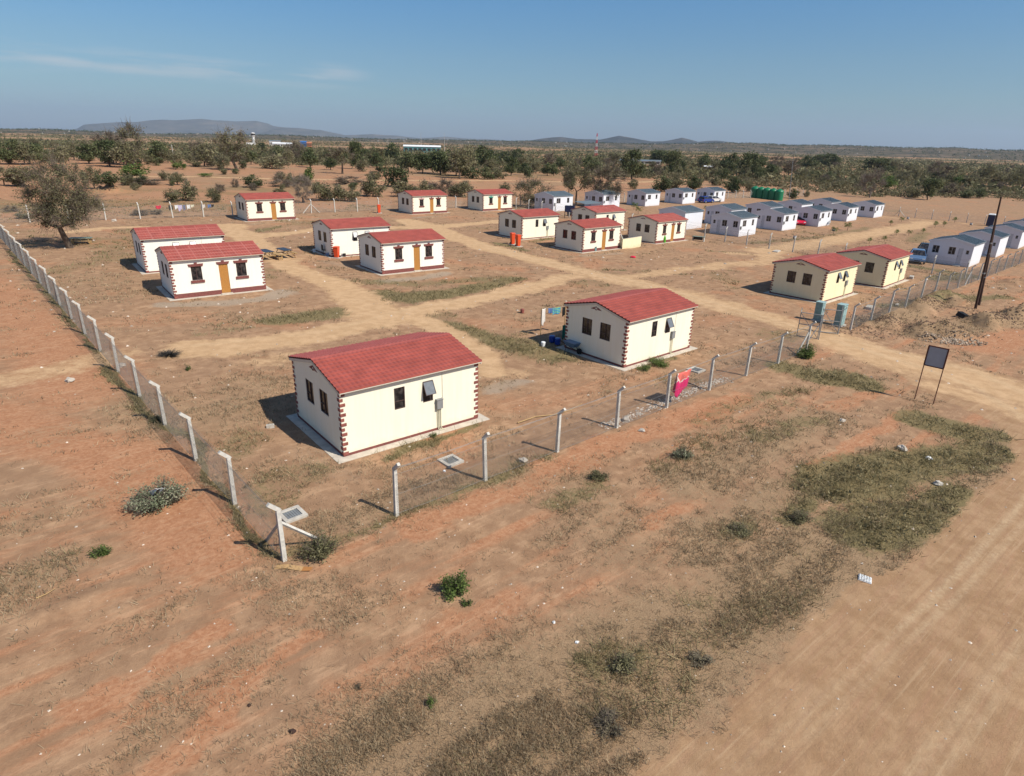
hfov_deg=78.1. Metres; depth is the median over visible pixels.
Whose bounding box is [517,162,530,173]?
tree
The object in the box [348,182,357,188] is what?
bush
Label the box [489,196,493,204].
window
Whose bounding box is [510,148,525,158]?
tree
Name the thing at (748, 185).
bush
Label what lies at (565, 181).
tree
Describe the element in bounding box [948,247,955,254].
window
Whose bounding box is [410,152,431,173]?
tree
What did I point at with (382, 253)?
house
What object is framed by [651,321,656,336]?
window
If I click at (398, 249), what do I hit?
window
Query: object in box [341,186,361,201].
bush
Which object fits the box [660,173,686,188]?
bush
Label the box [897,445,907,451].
rock
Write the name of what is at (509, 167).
tree
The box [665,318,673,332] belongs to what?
window
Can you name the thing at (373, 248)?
window
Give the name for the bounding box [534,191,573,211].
cabin
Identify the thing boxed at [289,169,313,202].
tree
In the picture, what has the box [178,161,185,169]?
bush
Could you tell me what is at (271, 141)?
building
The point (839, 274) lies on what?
window
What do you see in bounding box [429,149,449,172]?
tree
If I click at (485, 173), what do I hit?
bush
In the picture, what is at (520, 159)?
tree
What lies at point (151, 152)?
tree
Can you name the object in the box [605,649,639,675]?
shrub
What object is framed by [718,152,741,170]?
tree
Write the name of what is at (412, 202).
house
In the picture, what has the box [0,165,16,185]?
tree
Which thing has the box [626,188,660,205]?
cabin
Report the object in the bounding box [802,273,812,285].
window
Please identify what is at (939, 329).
earth clods
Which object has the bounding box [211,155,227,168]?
bush
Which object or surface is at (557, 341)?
drum
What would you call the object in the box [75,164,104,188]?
tree
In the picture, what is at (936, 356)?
sign board
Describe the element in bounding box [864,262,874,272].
window
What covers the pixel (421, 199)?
window
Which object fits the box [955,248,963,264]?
door
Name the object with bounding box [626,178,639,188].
bush
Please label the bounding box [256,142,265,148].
tree
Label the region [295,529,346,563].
shrub
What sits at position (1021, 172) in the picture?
tree
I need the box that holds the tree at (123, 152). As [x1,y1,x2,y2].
[99,137,141,165]
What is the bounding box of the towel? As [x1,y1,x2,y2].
[672,369,690,397]
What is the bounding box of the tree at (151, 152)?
[144,139,168,160]
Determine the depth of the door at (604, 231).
70.62 m
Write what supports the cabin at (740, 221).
on the ground at (44, 657)
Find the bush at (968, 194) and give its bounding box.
[955,190,977,198]
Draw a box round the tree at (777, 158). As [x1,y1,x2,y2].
[766,150,784,166]
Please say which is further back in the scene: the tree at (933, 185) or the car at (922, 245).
the tree at (933, 185)
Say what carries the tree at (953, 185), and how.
on the ground at (44, 657)
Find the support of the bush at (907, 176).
on the ground at (44, 657)
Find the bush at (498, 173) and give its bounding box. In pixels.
[492,165,507,178]
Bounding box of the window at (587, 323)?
[582,317,591,335]
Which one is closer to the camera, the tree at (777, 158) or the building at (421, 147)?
the tree at (777, 158)
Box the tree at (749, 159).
[735,150,769,174]
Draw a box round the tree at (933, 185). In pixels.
[918,176,943,199]
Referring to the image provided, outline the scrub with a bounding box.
[85,297,1017,548]
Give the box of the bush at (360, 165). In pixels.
[355,157,369,171]
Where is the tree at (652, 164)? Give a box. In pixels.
[647,161,657,168]
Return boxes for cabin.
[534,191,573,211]
[584,189,620,206]
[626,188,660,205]
[658,205,703,229]
[664,187,696,203]
[696,187,725,201]
[704,203,747,223]
[709,210,758,236]
[745,201,783,214]
[756,207,798,230]
[778,199,813,209]
[793,205,832,226]
[808,197,841,205]
[823,202,859,221]
[852,200,884,217]
[926,234,986,266]
[959,228,1010,257]
[984,223,1023,248]
[1003,219,1023,225]
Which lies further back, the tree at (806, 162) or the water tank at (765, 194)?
the tree at (806, 162)
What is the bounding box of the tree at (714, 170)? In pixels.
[709,166,719,177]
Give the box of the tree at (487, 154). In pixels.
[474,145,498,167]
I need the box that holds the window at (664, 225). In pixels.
[662,224,667,234]
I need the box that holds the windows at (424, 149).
[404,148,439,150]
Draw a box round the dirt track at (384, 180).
[89,176,713,182]
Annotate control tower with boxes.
[246,132,255,144]
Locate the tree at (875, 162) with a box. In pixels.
[856,157,892,169]
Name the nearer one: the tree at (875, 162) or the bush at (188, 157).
the bush at (188, 157)
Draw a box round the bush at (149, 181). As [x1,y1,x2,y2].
[129,177,167,185]
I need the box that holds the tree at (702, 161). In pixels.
[697,153,710,165]
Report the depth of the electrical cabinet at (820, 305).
45.28 m
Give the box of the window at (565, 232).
[563,229,567,238]
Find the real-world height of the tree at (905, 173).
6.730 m
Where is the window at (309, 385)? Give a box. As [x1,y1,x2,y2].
[306,379,314,404]
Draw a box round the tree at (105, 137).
[88,129,129,163]
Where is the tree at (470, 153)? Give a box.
[456,143,477,167]
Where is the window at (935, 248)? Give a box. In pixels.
[932,245,939,252]
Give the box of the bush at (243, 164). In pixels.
[237,161,246,168]
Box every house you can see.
[130,224,224,273]
[155,240,272,300]
[234,192,297,221]
[286,332,489,463]
[310,217,390,257]
[356,228,448,275]
[396,190,449,214]
[465,189,513,210]
[497,208,560,239]
[552,217,622,253]
[556,288,697,370]
[570,205,626,229]
[627,213,687,243]
[763,253,861,303]
[836,244,912,288]
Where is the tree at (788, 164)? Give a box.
[781,156,800,174]
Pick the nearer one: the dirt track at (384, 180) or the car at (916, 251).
the car at (916, 251)
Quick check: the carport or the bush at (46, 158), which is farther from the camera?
the bush at (46, 158)
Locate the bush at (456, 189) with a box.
[445,179,471,197]
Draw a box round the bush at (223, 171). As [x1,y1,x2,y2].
[218,166,227,174]
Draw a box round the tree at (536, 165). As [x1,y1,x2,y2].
[531,160,542,170]
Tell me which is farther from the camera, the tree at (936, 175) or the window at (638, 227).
the tree at (936, 175)
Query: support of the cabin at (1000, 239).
on the ground at (44, 657)
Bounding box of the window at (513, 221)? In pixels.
[512,220,515,227]
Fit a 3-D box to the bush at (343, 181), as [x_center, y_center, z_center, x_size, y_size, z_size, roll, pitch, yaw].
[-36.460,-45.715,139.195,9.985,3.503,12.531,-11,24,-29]
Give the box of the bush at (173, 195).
[162,185,180,202]
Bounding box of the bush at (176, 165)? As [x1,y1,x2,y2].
[170,160,179,169]
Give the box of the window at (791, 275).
[786,271,795,282]
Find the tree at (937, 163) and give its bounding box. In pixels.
[925,160,954,177]
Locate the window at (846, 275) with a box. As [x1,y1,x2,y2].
[843,271,848,280]
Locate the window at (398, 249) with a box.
[393,245,403,261]
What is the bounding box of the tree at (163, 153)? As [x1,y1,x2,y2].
[158,148,170,162]
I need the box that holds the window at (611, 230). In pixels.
[608,228,614,240]
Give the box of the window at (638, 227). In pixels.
[636,223,640,230]
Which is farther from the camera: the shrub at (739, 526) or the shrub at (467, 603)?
the shrub at (739, 526)
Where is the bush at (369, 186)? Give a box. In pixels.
[355,173,388,196]
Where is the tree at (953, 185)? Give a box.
[941,183,967,195]
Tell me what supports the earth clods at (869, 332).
on the ground at (44, 657)
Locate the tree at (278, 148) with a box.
[270,145,285,154]
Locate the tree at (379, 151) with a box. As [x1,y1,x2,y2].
[368,146,385,161]
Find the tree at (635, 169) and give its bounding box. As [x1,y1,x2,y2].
[619,147,645,179]
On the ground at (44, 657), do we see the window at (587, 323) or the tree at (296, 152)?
the tree at (296, 152)
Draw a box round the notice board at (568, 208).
[564,205,574,217]
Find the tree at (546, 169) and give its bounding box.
[540,162,553,175]
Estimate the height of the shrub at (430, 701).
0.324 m
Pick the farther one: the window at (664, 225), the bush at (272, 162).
the bush at (272, 162)
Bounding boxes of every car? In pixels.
[698,196,713,202]
[709,195,721,202]
[796,216,805,225]
[910,248,927,263]
[917,242,928,253]
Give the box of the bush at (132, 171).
[117,161,150,176]
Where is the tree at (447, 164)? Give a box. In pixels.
[443,152,460,175]
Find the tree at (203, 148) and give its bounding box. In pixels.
[190,136,218,166]
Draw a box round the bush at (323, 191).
[310,174,335,200]
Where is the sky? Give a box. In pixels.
[0,0,1023,149]
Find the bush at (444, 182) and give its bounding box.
[426,173,459,194]
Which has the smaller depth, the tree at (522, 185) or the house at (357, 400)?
the house at (357, 400)
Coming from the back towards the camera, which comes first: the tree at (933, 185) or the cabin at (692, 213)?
the tree at (933, 185)
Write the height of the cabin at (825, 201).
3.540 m
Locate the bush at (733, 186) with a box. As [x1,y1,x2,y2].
[721,176,745,192]
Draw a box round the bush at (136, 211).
[128,208,150,215]
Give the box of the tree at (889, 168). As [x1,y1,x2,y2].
[881,166,891,172]
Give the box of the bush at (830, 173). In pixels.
[824,171,837,176]
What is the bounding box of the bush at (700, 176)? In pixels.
[697,173,704,187]
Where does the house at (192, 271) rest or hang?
on the ground at (44, 657)
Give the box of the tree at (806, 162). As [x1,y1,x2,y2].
[798,155,820,166]
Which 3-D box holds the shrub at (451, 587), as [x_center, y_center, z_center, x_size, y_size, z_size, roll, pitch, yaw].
[-1.456,5.104,16.494,1.088,0.728,0.923,-11,25,-29]
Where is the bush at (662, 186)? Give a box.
[651,175,672,191]
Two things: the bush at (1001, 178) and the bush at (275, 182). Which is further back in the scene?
the bush at (1001, 178)
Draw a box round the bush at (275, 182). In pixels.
[267,178,292,186]
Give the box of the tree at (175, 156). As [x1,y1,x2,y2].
[164,151,183,168]
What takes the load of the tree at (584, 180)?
on the ground at (44, 657)
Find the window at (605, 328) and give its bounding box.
[600,322,610,341]
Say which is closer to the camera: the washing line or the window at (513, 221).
the washing line
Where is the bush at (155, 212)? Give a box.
[149,209,161,214]
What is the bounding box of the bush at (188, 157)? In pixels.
[183,152,193,161]
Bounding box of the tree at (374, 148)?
[366,147,386,161]
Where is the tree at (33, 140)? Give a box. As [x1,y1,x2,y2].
[28,138,42,143]
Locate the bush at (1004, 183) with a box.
[995,179,1013,190]
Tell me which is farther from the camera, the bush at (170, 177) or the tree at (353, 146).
the tree at (353, 146)
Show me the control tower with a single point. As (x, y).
(253, 135)
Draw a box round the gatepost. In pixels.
[809,312,827,339]
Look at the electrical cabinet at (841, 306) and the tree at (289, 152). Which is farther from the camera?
the tree at (289, 152)
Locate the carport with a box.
[574,200,600,207]
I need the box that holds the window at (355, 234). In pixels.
[353,232,357,240]
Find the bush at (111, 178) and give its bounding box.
[94,171,124,186]
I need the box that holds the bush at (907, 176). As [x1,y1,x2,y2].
[896,173,913,181]
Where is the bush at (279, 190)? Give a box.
[272,186,286,191]
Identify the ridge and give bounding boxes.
[0,129,1023,159]
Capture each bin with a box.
[332,246,341,258]
[377,204,380,212]
[509,232,515,244]
[515,234,522,246]
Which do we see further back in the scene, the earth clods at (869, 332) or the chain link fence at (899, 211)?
the chain link fence at (899, 211)
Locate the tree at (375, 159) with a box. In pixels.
[368,150,383,167]
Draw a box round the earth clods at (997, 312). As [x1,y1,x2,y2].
[945,302,1023,329]
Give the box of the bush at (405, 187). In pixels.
[390,176,420,194]
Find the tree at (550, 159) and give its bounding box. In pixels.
[543,150,555,163]
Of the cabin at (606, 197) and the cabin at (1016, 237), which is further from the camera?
the cabin at (606, 197)
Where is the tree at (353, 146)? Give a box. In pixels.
[347,139,367,167]
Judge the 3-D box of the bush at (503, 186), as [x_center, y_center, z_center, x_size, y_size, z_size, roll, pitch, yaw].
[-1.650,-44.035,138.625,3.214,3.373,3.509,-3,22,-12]
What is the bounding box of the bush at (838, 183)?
[830,178,849,188]
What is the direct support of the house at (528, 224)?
on the ground at (44, 657)
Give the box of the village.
[0,128,1016,157]
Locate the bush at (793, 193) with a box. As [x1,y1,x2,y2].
[785,188,800,198]
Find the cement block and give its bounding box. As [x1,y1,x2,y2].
[266,423,274,428]
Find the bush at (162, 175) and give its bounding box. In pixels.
[158,169,170,180]
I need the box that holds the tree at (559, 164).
[555,158,565,167]
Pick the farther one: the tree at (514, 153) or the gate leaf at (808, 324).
the tree at (514, 153)
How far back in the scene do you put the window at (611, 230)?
71.17 m
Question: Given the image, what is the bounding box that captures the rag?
[150,488,163,494]
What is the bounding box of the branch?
[517,403,581,422]
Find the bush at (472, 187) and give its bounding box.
[460,180,476,192]
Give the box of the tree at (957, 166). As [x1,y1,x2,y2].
[952,163,959,169]
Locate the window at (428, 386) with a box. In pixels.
[423,380,435,402]
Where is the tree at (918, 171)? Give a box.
[910,166,923,176]
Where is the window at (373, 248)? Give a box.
[372,246,375,257]
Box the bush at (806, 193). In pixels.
[803,189,809,196]
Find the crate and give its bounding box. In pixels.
[956,311,969,318]
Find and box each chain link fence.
[0,196,466,222]
[0,224,316,561]
[392,321,816,516]
[512,189,803,205]
[515,198,970,276]
[849,250,1023,329]
[882,206,1016,224]
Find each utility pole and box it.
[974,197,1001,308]
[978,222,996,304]
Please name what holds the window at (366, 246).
in the house at (382, 253)
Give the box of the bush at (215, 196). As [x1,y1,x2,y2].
[204,188,223,202]
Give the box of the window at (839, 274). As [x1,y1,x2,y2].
[836,273,842,282]
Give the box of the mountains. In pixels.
[43,119,504,140]
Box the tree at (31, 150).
[17,142,46,163]
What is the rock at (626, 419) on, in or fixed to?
on the ground at (44, 657)
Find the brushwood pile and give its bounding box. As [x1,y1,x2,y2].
[154,348,183,357]
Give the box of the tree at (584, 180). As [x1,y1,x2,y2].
[564,158,594,205]
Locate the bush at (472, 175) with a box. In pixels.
[457,166,480,178]
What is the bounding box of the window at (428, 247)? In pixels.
[424,243,433,258]
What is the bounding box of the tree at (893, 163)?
[890,159,901,168]
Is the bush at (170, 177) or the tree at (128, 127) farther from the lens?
the tree at (128, 127)
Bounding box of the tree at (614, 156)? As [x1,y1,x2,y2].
[606,151,621,162]
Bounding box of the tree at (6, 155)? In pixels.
[0,137,27,164]
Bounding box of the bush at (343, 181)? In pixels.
[331,175,364,184]
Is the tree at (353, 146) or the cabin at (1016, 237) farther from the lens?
the tree at (353, 146)
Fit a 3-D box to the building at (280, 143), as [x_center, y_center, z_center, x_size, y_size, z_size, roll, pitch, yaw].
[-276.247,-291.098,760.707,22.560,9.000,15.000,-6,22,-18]
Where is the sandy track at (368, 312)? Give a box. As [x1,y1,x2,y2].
[160,216,975,376]
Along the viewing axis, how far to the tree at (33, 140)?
426.44 m
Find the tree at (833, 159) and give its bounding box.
[820,152,840,166]
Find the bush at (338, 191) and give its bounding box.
[328,182,346,200]
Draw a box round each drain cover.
[281,505,307,523]
[437,454,463,467]
[686,366,705,373]
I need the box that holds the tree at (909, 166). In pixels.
[904,162,921,171]
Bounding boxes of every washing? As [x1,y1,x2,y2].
[541,308,545,325]
[552,307,560,314]
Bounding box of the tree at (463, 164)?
[446,146,474,178]
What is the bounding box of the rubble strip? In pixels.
[598,375,733,428]
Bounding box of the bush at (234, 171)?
[230,168,237,173]
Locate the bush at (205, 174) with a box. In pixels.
[196,173,211,176]
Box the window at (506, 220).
[505,219,508,226]
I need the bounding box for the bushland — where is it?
[0,132,1023,194]
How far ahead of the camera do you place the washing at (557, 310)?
38.84 m
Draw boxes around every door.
[216,260,230,292]
[270,201,276,219]
[412,244,420,269]
[429,197,433,212]
[498,196,501,209]
[601,229,606,249]
[670,223,675,240]
[716,220,720,233]
[760,215,764,227]
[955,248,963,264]
[983,241,989,255]
[1006,234,1013,246]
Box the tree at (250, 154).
[243,150,259,164]
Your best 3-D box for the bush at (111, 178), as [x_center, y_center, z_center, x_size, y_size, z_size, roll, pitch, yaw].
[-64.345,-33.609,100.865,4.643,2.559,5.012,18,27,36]
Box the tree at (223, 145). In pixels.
[207,124,258,169]
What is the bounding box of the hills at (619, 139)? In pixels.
[530,136,730,143]
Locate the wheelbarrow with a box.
[560,339,581,354]
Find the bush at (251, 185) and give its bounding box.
[249,182,257,190]
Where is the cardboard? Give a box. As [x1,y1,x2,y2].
[274,564,312,570]
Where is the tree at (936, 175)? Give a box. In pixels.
[931,171,941,177]
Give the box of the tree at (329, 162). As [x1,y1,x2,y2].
[322,157,336,169]
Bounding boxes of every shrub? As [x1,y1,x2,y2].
[86,544,112,557]
[118,473,188,517]
[148,414,161,422]
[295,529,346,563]
[354,682,361,689]
[426,695,437,709]
[437,565,474,602]
[461,598,472,606]
[586,467,613,481]
[592,704,626,744]
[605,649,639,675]
[637,363,650,371]
[649,355,669,367]
[671,444,694,460]
[686,649,715,668]
[725,521,751,539]
[787,508,815,524]
[796,343,816,359]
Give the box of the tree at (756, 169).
[749,158,766,177]
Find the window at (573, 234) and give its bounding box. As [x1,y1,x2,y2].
[571,231,575,239]
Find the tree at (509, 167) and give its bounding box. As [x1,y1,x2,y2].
[504,153,519,175]
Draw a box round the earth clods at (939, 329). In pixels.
[872,319,1002,339]
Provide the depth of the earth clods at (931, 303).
52.35 m
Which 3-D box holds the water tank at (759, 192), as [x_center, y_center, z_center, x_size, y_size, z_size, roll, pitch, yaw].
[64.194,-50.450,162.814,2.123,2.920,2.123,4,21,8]
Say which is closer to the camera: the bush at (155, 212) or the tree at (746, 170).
the bush at (155, 212)
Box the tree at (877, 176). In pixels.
[858,166,887,197]
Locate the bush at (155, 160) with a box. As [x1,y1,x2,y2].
[151,157,163,165]
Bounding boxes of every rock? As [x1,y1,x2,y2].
[64,377,74,382]
[519,457,527,462]
[622,415,629,421]
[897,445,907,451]
[933,480,942,485]
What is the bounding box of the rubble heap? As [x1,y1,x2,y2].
[918,330,987,345]
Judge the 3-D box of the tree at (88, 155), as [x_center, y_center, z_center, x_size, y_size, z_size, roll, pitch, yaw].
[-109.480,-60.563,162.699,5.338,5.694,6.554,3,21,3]
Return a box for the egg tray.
[858,574,871,583]
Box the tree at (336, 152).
[324,143,359,173]
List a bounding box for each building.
[269,140,280,145]
[272,142,291,146]
[403,145,440,152]
[618,159,660,163]
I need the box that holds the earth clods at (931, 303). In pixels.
[874,295,973,311]
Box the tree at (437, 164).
[429,148,448,174]
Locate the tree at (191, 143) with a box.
[187,137,202,160]
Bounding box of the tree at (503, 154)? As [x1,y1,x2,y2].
[500,151,509,159]
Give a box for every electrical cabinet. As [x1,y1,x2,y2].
[810,300,826,321]
[831,303,848,326]
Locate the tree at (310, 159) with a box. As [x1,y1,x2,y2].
[300,147,318,165]
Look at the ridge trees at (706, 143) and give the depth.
2604.50 m
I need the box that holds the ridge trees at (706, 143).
[0,128,1023,159]
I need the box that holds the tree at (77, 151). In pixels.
[68,136,92,153]
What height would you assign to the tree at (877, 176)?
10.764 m
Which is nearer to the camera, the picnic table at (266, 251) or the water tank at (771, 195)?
the picnic table at (266, 251)
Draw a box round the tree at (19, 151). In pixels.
[7,141,37,164]
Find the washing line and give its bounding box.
[540,306,565,335]
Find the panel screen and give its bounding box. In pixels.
[622,236,641,248]
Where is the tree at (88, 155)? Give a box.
[75,141,98,163]
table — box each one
[69,237,92,243]
[260,249,278,258]
[274,247,296,258]
[692,236,704,241]
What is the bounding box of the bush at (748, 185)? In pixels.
[741,177,755,191]
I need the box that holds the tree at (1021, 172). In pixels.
[1014,168,1023,185]
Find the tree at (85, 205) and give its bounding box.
[2,145,113,248]
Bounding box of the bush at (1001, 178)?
[991,171,1009,182]
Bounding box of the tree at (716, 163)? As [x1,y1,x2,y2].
[708,160,720,168]
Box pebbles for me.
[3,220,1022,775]
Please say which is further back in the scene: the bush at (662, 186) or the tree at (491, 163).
the tree at (491, 163)
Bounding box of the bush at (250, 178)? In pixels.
[237,174,266,187]
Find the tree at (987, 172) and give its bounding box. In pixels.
[971,160,1004,183]
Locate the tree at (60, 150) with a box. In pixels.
[45,144,70,163]
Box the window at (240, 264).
[233,259,248,278]
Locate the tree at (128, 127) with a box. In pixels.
[108,114,146,165]
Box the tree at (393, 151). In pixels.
[383,142,400,157]
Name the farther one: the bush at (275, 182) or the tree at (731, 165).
the tree at (731, 165)
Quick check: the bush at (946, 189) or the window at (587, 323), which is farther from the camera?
the bush at (946, 189)
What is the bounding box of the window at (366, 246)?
[365,244,368,255]
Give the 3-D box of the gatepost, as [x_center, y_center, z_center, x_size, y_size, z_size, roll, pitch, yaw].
[19.547,-3.872,40.562,1.129,2.116,0.248,-4,22,-13]
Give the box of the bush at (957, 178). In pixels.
[952,174,966,183]
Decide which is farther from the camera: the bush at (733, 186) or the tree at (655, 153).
the tree at (655, 153)
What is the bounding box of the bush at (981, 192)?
[973,187,987,197]
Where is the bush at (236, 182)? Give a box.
[230,177,240,186]
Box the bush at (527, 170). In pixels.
[523,164,532,177]
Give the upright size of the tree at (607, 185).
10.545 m
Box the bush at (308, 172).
[303,166,314,180]
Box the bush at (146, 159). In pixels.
[142,155,153,164]
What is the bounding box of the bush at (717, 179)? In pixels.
[709,174,725,185]
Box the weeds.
[0,200,1023,775]
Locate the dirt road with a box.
[634,334,1023,775]
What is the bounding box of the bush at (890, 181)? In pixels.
[880,173,902,188]
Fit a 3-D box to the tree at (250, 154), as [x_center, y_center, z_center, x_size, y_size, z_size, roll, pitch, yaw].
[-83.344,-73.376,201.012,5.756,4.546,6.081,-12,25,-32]
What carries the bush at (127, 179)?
on the ground at (44, 657)
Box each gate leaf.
[796,308,822,338]
[819,307,842,333]
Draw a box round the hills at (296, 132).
[256,128,500,140]
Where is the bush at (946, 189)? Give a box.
[936,185,951,194]
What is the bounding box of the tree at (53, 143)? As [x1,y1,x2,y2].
[49,141,59,147]
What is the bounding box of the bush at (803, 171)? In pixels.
[796,170,810,175]
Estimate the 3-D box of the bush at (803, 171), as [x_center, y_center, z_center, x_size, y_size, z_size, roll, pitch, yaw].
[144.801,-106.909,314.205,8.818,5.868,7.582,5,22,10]
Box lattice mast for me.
[594,133,597,155]
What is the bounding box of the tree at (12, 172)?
[2,164,37,186]
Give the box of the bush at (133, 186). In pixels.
[128,181,141,189]
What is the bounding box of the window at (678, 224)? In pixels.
[676,222,681,233]
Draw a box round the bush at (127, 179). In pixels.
[119,173,137,185]
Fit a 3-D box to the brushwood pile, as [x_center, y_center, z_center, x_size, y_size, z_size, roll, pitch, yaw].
[-17.533,-1.805,32.312,1.644,0.470,1.773,-12,25,-31]
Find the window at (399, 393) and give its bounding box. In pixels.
[394,386,404,409]
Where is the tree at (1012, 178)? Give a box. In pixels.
[1003,172,1023,185]
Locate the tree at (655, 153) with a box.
[644,149,667,162]
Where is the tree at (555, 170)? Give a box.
[550,163,559,175]
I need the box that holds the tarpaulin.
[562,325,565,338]
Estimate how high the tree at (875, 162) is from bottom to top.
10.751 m
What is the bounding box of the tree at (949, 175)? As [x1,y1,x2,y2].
[947,173,959,181]
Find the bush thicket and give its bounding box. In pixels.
[2,146,1023,200]
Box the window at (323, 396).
[319,388,328,415]
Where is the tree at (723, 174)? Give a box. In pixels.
[715,167,731,180]
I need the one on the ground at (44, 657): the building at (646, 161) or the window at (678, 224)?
the building at (646, 161)
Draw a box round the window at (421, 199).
[419,198,424,206]
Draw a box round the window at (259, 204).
[255,201,263,212]
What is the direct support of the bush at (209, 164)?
on the ground at (44, 657)
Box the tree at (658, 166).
[652,163,663,175]
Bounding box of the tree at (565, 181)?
[561,168,576,192]
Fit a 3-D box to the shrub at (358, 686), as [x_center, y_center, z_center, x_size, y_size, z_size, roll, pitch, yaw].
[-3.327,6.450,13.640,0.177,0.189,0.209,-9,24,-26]
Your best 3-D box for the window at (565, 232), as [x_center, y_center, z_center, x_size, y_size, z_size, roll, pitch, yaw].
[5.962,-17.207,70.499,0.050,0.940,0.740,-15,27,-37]
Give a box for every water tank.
[750,186,758,197]
[756,186,763,198]
[762,187,770,198]
[768,188,776,199]
[774,189,783,200]
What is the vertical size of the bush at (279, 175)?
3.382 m
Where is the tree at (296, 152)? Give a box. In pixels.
[285,139,305,161]
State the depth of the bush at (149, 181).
115.89 m
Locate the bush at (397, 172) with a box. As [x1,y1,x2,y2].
[378,163,412,186]
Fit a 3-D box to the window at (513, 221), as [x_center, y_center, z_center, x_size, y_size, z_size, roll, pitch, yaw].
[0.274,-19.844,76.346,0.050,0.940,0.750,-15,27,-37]
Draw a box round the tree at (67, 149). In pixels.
[62,136,80,159]
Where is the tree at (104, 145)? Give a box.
[86,137,117,166]
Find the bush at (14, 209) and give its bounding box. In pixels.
[0,204,19,211]
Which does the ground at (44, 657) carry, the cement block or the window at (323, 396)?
the cement block
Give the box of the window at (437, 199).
[436,197,440,206]
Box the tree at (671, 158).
[663,148,685,171]
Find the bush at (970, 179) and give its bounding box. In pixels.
[958,173,991,184]
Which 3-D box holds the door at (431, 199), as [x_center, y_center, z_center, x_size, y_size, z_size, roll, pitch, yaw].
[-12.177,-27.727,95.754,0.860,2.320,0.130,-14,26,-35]
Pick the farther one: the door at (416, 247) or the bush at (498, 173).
the bush at (498, 173)
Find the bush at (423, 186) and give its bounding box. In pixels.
[411,178,434,189]
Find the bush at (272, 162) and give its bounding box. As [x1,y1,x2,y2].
[253,152,288,168]
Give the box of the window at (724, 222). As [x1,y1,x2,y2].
[722,220,726,225]
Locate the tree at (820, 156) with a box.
[812,153,827,165]
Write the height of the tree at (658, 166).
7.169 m
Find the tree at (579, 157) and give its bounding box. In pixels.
[573,156,582,164]
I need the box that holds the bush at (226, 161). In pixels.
[223,156,229,164]
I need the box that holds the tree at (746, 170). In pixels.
[742,167,753,175]
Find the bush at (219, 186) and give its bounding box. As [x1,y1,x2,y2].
[212,182,226,191]
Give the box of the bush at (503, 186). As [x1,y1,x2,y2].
[499,182,511,189]
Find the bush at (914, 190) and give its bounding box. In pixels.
[904,185,921,197]
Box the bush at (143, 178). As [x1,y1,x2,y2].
[136,172,148,184]
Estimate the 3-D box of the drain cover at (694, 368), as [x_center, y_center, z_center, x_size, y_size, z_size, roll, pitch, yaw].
[9.962,-0.941,34.201,0.760,0.170,0.760,-17,28,-39]
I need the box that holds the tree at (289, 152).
[281,149,293,164]
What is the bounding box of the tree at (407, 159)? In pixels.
[396,151,417,171]
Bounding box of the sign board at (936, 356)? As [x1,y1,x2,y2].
[914,345,949,402]
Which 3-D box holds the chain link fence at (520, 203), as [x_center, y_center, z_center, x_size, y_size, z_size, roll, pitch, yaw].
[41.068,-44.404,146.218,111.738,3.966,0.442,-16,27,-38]
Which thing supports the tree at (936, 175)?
on the ground at (44, 657)
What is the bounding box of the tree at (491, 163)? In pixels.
[484,159,497,171]
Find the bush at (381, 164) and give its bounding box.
[371,162,392,171]
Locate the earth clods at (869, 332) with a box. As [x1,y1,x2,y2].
[826,320,924,339]
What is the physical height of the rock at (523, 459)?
0.212 m
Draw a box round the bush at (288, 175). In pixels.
[283,172,297,183]
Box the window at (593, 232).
[590,230,596,242]
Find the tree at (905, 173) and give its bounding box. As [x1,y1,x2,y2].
[901,170,912,179]
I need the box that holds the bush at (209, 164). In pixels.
[201,153,220,166]
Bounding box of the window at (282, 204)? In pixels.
[279,201,286,211]
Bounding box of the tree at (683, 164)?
[679,160,686,169]
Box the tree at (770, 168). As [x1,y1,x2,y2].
[766,163,775,174]
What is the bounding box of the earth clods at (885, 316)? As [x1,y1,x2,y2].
[828,312,916,330]
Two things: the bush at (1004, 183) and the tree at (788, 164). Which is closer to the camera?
the bush at (1004, 183)
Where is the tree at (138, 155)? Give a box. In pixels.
[115,140,143,163]
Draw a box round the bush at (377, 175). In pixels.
[364,170,380,179]
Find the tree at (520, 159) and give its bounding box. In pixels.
[517,155,529,164]
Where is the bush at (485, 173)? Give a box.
[479,166,496,179]
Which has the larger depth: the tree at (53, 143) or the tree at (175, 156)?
the tree at (53, 143)
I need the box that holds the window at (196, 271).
[187,262,204,282]
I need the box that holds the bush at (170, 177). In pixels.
[165,171,193,184]
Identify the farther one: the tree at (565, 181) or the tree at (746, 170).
the tree at (746, 170)
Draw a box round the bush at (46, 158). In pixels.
[37,152,49,162]
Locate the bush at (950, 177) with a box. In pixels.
[938,175,954,181]
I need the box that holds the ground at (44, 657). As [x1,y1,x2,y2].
[0,133,1023,775]
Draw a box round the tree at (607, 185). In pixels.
[586,156,631,201]
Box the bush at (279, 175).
[271,174,284,181]
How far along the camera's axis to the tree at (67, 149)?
181.65 m
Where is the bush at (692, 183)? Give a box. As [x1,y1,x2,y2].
[682,174,703,188]
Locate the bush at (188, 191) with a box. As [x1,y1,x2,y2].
[174,178,202,200]
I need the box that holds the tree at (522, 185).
[511,176,558,207]
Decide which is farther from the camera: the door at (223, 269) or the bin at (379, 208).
the bin at (379, 208)
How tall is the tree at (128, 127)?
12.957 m
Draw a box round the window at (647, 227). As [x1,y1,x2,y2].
[644,224,649,232]
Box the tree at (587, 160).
[580,154,601,169]
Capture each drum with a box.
[549,335,554,342]
[555,337,560,344]
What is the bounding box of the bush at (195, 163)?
[186,159,202,166]
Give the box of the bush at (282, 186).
[279,183,285,190]
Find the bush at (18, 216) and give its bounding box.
[13,212,29,218]

